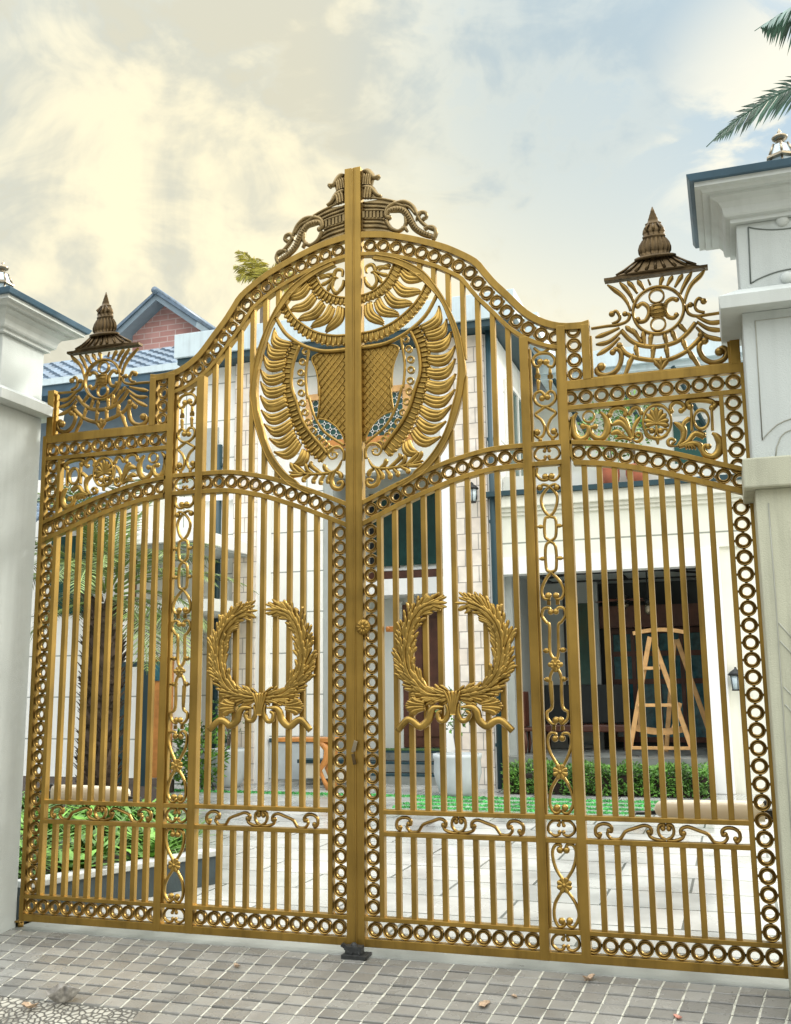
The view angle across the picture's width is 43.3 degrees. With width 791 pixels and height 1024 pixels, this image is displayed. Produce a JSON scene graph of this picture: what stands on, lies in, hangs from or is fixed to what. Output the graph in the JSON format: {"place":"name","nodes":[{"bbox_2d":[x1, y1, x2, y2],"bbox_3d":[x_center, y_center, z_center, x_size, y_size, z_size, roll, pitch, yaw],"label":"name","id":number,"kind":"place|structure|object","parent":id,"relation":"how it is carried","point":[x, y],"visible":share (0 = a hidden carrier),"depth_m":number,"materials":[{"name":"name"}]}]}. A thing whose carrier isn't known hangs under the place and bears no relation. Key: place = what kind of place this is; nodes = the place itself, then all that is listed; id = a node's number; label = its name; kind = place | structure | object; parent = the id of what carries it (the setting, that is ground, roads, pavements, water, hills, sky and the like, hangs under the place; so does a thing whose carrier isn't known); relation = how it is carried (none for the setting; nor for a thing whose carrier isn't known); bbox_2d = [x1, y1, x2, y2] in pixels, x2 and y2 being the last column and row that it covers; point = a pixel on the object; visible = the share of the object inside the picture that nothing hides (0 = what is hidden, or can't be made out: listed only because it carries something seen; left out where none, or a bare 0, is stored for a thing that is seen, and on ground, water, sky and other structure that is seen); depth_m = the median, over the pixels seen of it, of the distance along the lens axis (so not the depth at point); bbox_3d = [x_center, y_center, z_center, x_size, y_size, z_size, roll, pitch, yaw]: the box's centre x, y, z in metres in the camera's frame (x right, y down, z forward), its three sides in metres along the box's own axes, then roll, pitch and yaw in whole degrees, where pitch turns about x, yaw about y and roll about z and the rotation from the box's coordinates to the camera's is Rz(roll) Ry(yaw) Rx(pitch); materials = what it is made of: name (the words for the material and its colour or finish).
{"place":"outdoors","nodes":[
{"label":"outdoors","id":0,"kind":"place"},
{"bbox_2d":[0,997,168,1023],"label":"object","id":1,"kind":"structure","parent":0,"point":[13,1011],"depth_m":5.55,"materials":[{"name":"grey stone"}]},
{"bbox_2d":[21,1002,37,1007],"bbox_3d":[-2.058,2.779,5.619,0.091,0.030,0.047,-2,-10,6],"label":"fallen leaf","id":2,"kind":"object","parent":1,"relation":"on","point":[27,1004],"visible":1,"depth_m":5.62,"materials":[{"name":"beige plant"}]},
{"bbox_2d":[47,983,79,1003],"bbox_3d":[-1.885,2.732,5.658,0.178,0.097,0.092,4,-11,-25],"label":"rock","id":3,"kind":"object","parent":1,"relation":"on","point":[60,993],"visible":1,"depth_m":5.64,"materials":[{"name":"grey stone"}]},
{"bbox_2d":[23,346,257,787],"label":"side house","id":4,"kind":"structure","parent":0,"point":[144,364],"depth_m":17.88,"materials":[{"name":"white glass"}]},
{"bbox_2d":[49,529,97,613],"bbox_3d":[-5.814,1.076,17.909,1.100,1.500,0.049,-4,-10,18],"label":"window","id":5,"kind":"structure","parent":4,"relation":"in","point":[63,538],"depth_m":17.91,"materials":[{"name":"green glass"}]},
{"bbox_2d":[152,657,173,777],"bbox_3d":[-3.976,3.460,16.859,0.430,2.000,0.084,-4,-10,18],"label":"side door","id":6,"kind":"structure","parent":4,"relation":"in","point":[157,669],"depth_m":16.84,"materials":[{"name":"brown wood"}]},
{"bbox_2d":[115,286,215,351],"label":"brick house","id":7,"kind":"structure","parent":0,"point":[158,318],"depth_m":27.69,"materials":[{"name":"brick"}]},
{"bbox_2d":[0,929,790,1023],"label":"driveway setts","id":8,"kind":"structure","parent":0,"point":[776,1004],"depth_m":5.61,"materials":[{"name":"stone"}]},
{"bbox_2d":[341,942,371,960],"bbox_3d":[-0.251,2.675,6.096,0.189,0.090,0.120,-4,-10,18],"label":"gate stop","id":9,"kind":"object","parent":8,"relation":"on","point":[354,951],"visible":1,"depth_m":6.06,"materials":[{"name":"black metal"}]},
{"bbox_2d":[0,930,790,1023],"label":"sett mortar","id":10,"kind":"object","parent":8,"relation":"attached to","point":[657,996],"visible":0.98,"depth_m":5.56,"materials":[{"name":"grey concrete"}]},
{"bbox_2d":[479,1000,489,1006],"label":"fallen leaf","id":11,"kind":"object","parent":8,"relation":"on","point":[484,1003],"visible":1,"depth_m":5.35,"materials":[{"name":"beige plant"}]},
{"bbox_2d":[582,973,594,980],"bbox_3d":[1.077,2.595,5.560,0.081,0.029,0.042,7,-12,-37],"label":"fallen leaf","id":12,"kind":"object","parent":8,"relation":"on","point":[589,977],"visible":1,"depth_m":5.55,"materials":[{"name":"beige plant"}]},
{"bbox_2d":[0,0,790,363],"label":"sky","id":13,"kind":"structure","parent":0,"point":[145,144],"materials":[{"name":"white"}]},
{"bbox_2d":[70,755,783,966],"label":"courtyard","id":14,"kind":"structure","parent":0,"point":[565,908],"depth_m":8.75,"materials":[{"name":"white stone"}]},
{"bbox_2d":[20,776,185,873],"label":"bed soil","id":15,"kind":"structure","parent":14,"relation":"on","point":[142,788],"depth_m":14.65,"materials":[{"name":"brown soil"}]},
{"bbox_2d":[18,791,226,878],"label":"flower bed plants","id":16,"kind":"object","parent":15,"relation":"on","point":[175,843],"visible":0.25,"depth_m":9.04,"materials":[{"name":"green plant"}]},
{"bbox_2d":[117,661,155,785],"bbox_3d":[-4.113,3.309,15.159,0.950,2.040,0.120,-4,-10,18],"label":"pergola post","id":17,"kind":"object","parent":15,"relation":"on","point":[144,728],"visible":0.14,"depth_m":15.07,"materials":[{"name":"brown wood"}]},
{"bbox_2d":[30,470,258,786],"bbox_3d":[-3.976,1.678,13.678,3.513,4.437,3.336,-10,-14,43],"label":"palm tree","id":18,"kind":"object","parent":15,"relation":"on","point":[101,662],"visible":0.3,"depth_m":13.21,"materials":[{"name":"green plant"}]},
{"bbox_2d":[16,848,215,921],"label":"bed kerb","id":19,"kind":"structure","parent":14,"relation":"on","point":[173,884],"depth_m":7.81,"materials":[{"name":"concrete"}]},
{"bbox_2d":[169,721,230,789],"bbox_3d":[-3.200,3.980,16.111,1.170,1.239,0.887,-4,-10,18],"label":"shrub","id":20,"kind":"object","parent":14,"relation":"on","point":[179,743],"visible":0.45,"depth_m":16.07,"materials":[{"name":"green plant"}]},
{"bbox_2d":[211,699,244,787],"bbox_3d":[-2.822,3.812,16.816,0.707,1.587,0.777,-4,-10,18],"label":"potted plant","id":21,"kind":"object","parent":14,"relation":"on","point":[240,772],"visible":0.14,"depth_m":16.56,"materials":[{"name":"green plant"}]},
{"bbox_2d":[233,250,298,322],"bbox_3d":[-4.596,-0.854,34.944,2.486,17.018,2.985,2,-10,-15],"label":"palm tree","id":22,"kind":"object","parent":14,"relation":"on","point":[251,273],"visible":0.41,"depth_m":35.94,"materials":[{"name":"green plant"}]},
{"bbox_2d":[278,737,344,790],"bbox_3d":[-1.389,4.094,16.237,1.060,0.831,0.440,-4,-10,18],"label":"console table","id":23,"kind":"object","parent":14,"relation":"on","point":[324,747],"visible":0.38,"depth_m":16.00,"materials":[{"name":"orange wood"}]},
{"bbox_2d":[297,758,345,778],"bbox_3d":[-1.174,4.338,16.871,0.920,0.310,0.340,-4,-10,18],"label":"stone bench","id":24,"kind":"object","parent":14,"relation":"on","point":[309,767],"visible":0.21,"depth_m":16.79,"materials":[{"name":"white stone"}]},
{"bbox_2d":[13,922,789,990],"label":"threshold","id":25,"kind":"object","parent":14,"relation":"on","point":[625,972],"visible":0.28,"depth_m":6.02,"materials":[{"name":"concrete"}]},
{"bbox_2d":[174,788,657,815],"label":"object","id":26,"kind":"object","parent":14,"relation":"on","point":[500,801],"depth_m":13.75,"materials":[{"name":"green plant"}]},
{"bbox_2d":[433,686,481,796],"bbox_3d":[0.926,3.404,14.973,0.740,1.675,0.740,-4,-10,18],"label":"potted plant","id":27,"kind":"object","parent":14,"relation":"on","point":[466,775],"visible":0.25,"depth_m":14.61,"materials":[{"name":"grey plant"}]},
{"bbox_2d":[174,289,770,794],"bbox_3d":[2.071,0.633,18.399,11.800,8.280,4.650,-4,-10,18],"label":"villa","id":28,"kind":"object","parent":14,"relation":"on","point":[188,347],"visible":0.2,"depth_m":17.63,"materials":[{"name":"paint"}]},
{"bbox_2d":[179,427,218,495],"bbox_3d":[-3.667,-0.935,18.602,0.800,1.250,0.024,-4,-10,18],"label":"window","id":29,"kind":"structure","parent":28,"relation":"in","point":[185,449],"depth_m":18.63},
{"bbox_2d":[305,384,412,449],"bbox_3d":[-0.671,-1.676,17.810,1.970,1.010,0.210,-4,-10,18],"label":"lattice window","id":30,"kind":"structure","parent":28,"relation":"in","point":[328,427],"depth_m":17.64,"materials":[{"name":"multicoloured glass"}]},
{"bbox_2d":[370,493,442,570],"bbox_3d":[0.336,0.347,18.798,1.900,1.500,0.098,-4,-10,18],"label":"window","id":31,"kind":"structure","parent":28,"relation":"in","point":[416,506],"depth_m":18.81,"materials":[{"name":"green glass"}]},
{"bbox_2d":[386,748,446,750],"bbox_3d":[0.287,4.245,17.834,1.300,0.014,0.400,-4,-10,18],"label":"doormat","id":32,"kind":"object","parent":28,"relation":"on","point":[432,749],"visible":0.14,"depth_m":17.72,"materials":[{"name":"green"}]},
{"bbox_2d":[399,601,445,747],"bbox_3d":[0.490,2.974,18.300,1.000,2.690,0.099,-4,-10,18],"label":"front door","id":33,"kind":"structure","parent":28,"relation":"in","point":[433,633],"depth_m":18.25,"materials":[{"name":"wood"}]},
{"bbox_2d":[471,482,478,502],"bbox_3d":[1.273,-0.323,16.560,0.240,0.353,0.290,-4,-10,18],"label":"wall lamp","id":34,"kind":"object","parent":28,"relation":"attached to","point":[474,488],"visible":0.67,"depth_m":16.46,"materials":[{"name":"black metal"}]},
{"bbox_2d":[504,378,523,476],"bbox_3d":[2.273,-1.113,18.413,0.060,2.240,1.990,-4,-10,18],"label":"window","id":35,"kind":"structure","parent":28,"relation":"in","point":[516,397],"depth_m":18.31,"materials":[{"name":"white glass"}]},
{"bbox_2d":[523,691,531,753],"bbox_3d":[2.310,3.515,16.679,0.330,1.012,0.400,-4,-10,18],"label":"porch chair","id":36,"kind":"object","parent":28,"relation":"on","point":[528,743],"visible":0.42,"depth_m":16.67,"materials":[{"name":"brown wood"}]},
{"bbox_2d":[577,603,593,744],"bbox_3d":[3.362,2.897,17.907,0.300,2.500,0.029,-4,-10,18],"label":"porch window","id":37,"kind":"structure","parent":28,"relation":"in","point":[582,608],"depth_m":17.94,"materials":[{"name":"black glass"}]},
{"bbox_2d":[544,684,633,747],"bbox_3d":[3.323,3.580,17.420,1.600,1.110,0.650,-4,-10,18],"label":"porch sofa","id":38,"kind":"object","parent":28,"relation":"on","point":[558,711],"visible":0.5,"depth_m":17.60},
{"bbox_2d":[577,397,643,482],"bbox_3d":[3.470,-1.146,16.255,1.216,1.500,1.169,-4,-10,18],"label":"potted plant","id":39,"kind":"object","parent":28,"relation":"on","point":[607,475],"visible":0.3,"depth_m":16.09,"materials":[{"name":"green plant"}]},
{"bbox_2d":[595,595,644,608],"bbox_3d":[3.812,1.335,16.774,0.944,0.600,0.923,-4,-10,18],"label":"ceiling fan","id":40,"kind":"object","parent":28,"relation":"hanging from","point":[627,599],"visible":0.41,"depth_m":16.65,"materials":[{"name":"black metal"}]},
{"bbox_2d":[602,389,667,480],"bbox_3d":[3.855,-1.212,16.107,1.083,1.572,1.108,-4,-10,18],"label":"potted plant","id":41,"kind":"object","parent":28,"relation":"on","point":[637,476],"visible":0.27,"depth_m":15.99,"materials":[{"name":"green plant"}]},
{"bbox_2d":[644,572,649,614],"bbox_3d":[4.171,1.343,16.520,0.120,0.710,0.120,-4,-10,18],"label":"pendant lamp","id":42,"kind":"object","parent":28,"relation":"hanging from","point":[647,607],"visible":0.77,"depth_m":16.45,"materials":[{"name":"black metal"}]},
{"bbox_2d":[610,627,706,742],"bbox_3d":[4.818,3.113,17.989,1.860,2.030,0.079,-4,-10,18],"label":"porch window","id":43,"kind":"structure","parent":28,"relation":"in","point":[695,645],"depth_m":17.98,"materials":[{"name":"black glass"}]},
{"bbox_2d":[631,628,705,751],"bbox_3d":[4.464,2.914,16.233,1.380,2.010,1.099,-4,-10,18],"label":"swing stand","id":44,"kind":"object","parent":28,"relation":"on","point":[667,730],"visible":0.5,"depth_m":15.93,"materials":[{"name":"brown wood"}]},
{"bbox_2d":[668,413,709,463],"bbox_3d":[5.623,-1.154,18.984,0.800,1.400,0.059,-4,-10,18],"label":"window","id":45,"kind":"structure","parent":28,"relation":"in","point":[676,432],"depth_m":19.04,"materials":[{"name":"green glass"}]},
{"bbox_2d":[728,667,738,690],"bbox_3d":[5.069,2.482,14.844,0.240,0.353,0.290,-4,-10,18],"label":"wall lamp","id":46,"kind":"object","parent":28,"relation":"attached to","point":[733,674],"visible":0.76,"depth_m":14.76,"materials":[{"name":"black metal"}]},
{"bbox_2d":[500,757,709,798],"bbox_3d":[3.117,3.971,14.898,3.093,0.555,0.780,-4,-10,18],"label":"hedge","id":47,"kind":"object","parent":14,"relation":"on","point":[560,787],"visible":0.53,"depth_m":14.66,"materials":[{"name":"green plant"}]},
{"bbox_2d":[706,7,790,146],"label":"palm tree","id":48,"kind":"object","parent":14,"relation":"on","point":[776,25],"visible":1,"depth_m":10.06,"materials":[{"name":"green plant"}]},
{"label":"apron bed","id":49,"kind":"structure","parent":0,"visible":0},
{"bbox_2d":[0,286,91,933],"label":"gate pillar","id":50,"kind":"structure","parent":49,"relation":"on","point":[33,331],"depth_m":7.19,"materials":[{"name":"paint"}]},
{"bbox_2d":[0,261,14,286],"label":"post lantern","id":51,"kind":"object","parent":50,"relation":"on","point":[5,279],"visible":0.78,"depth_m":7.57,"materials":[{"name":"metal"}]},
{"bbox_2d":[14,168,354,944],"bbox_3d":[-1.470,0.233,6.986,2.535,5.217,0.118,-4,-10,19],"label":"gate leaf","id":52,"kind":"object","parent":50,"relation":"attached to","point":[334,370],"visible":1,"depth_m":6.88,"materials":[{"name":"gold metal"}]},
{"bbox_2d":[37,783,141,800],"bbox_3d":[-2.180,2.016,7.163,0.902,0.124,0.212,-6,-11,28],"label":"gate opener","id":53,"kind":"object","parent":52,"relation":"attached to","point":[96,792],"visible":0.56,"depth_m":7.12,"materials":[{"name":"plastic"}]},
{"bbox_2d":[686,157,790,994],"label":"gate pillar","id":54,"kind":"structure","parent":49,"relation":"on","point":[741,215],"depth_m":5.45,"materials":[{"name":"white paint"}]},
{"bbox_2d":[351,166,788,978],"bbox_3d":[0.920,0.048,6.213,2.541,5.172,0.147,-4,-10,18],"label":"gate leaf","id":55,"kind":"object","parent":54,"relation":"attached to","point":[373,366],"visible":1,"depth_m":6.12,"materials":[{"name":"gold metal"}]},
{"bbox_2d":[635,800,772,821],"bbox_3d":[1.825,1.741,5.844,0.902,0.124,0.212,-2,-10,8],"label":"gate opener","id":56,"kind":"object","parent":55,"relation":"attached to","point":[740,810],"visible":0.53,"depth_m":5.80,"materials":[{"name":"beige plastic"}]},
{"bbox_2d":[767,129,790,160],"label":"post lantern","id":57,"kind":"object","parent":54,"relation":"on","point":[780,148],"visible":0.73,"depth_m":5.82,"materials":[{"name":"metal"}]}
]}

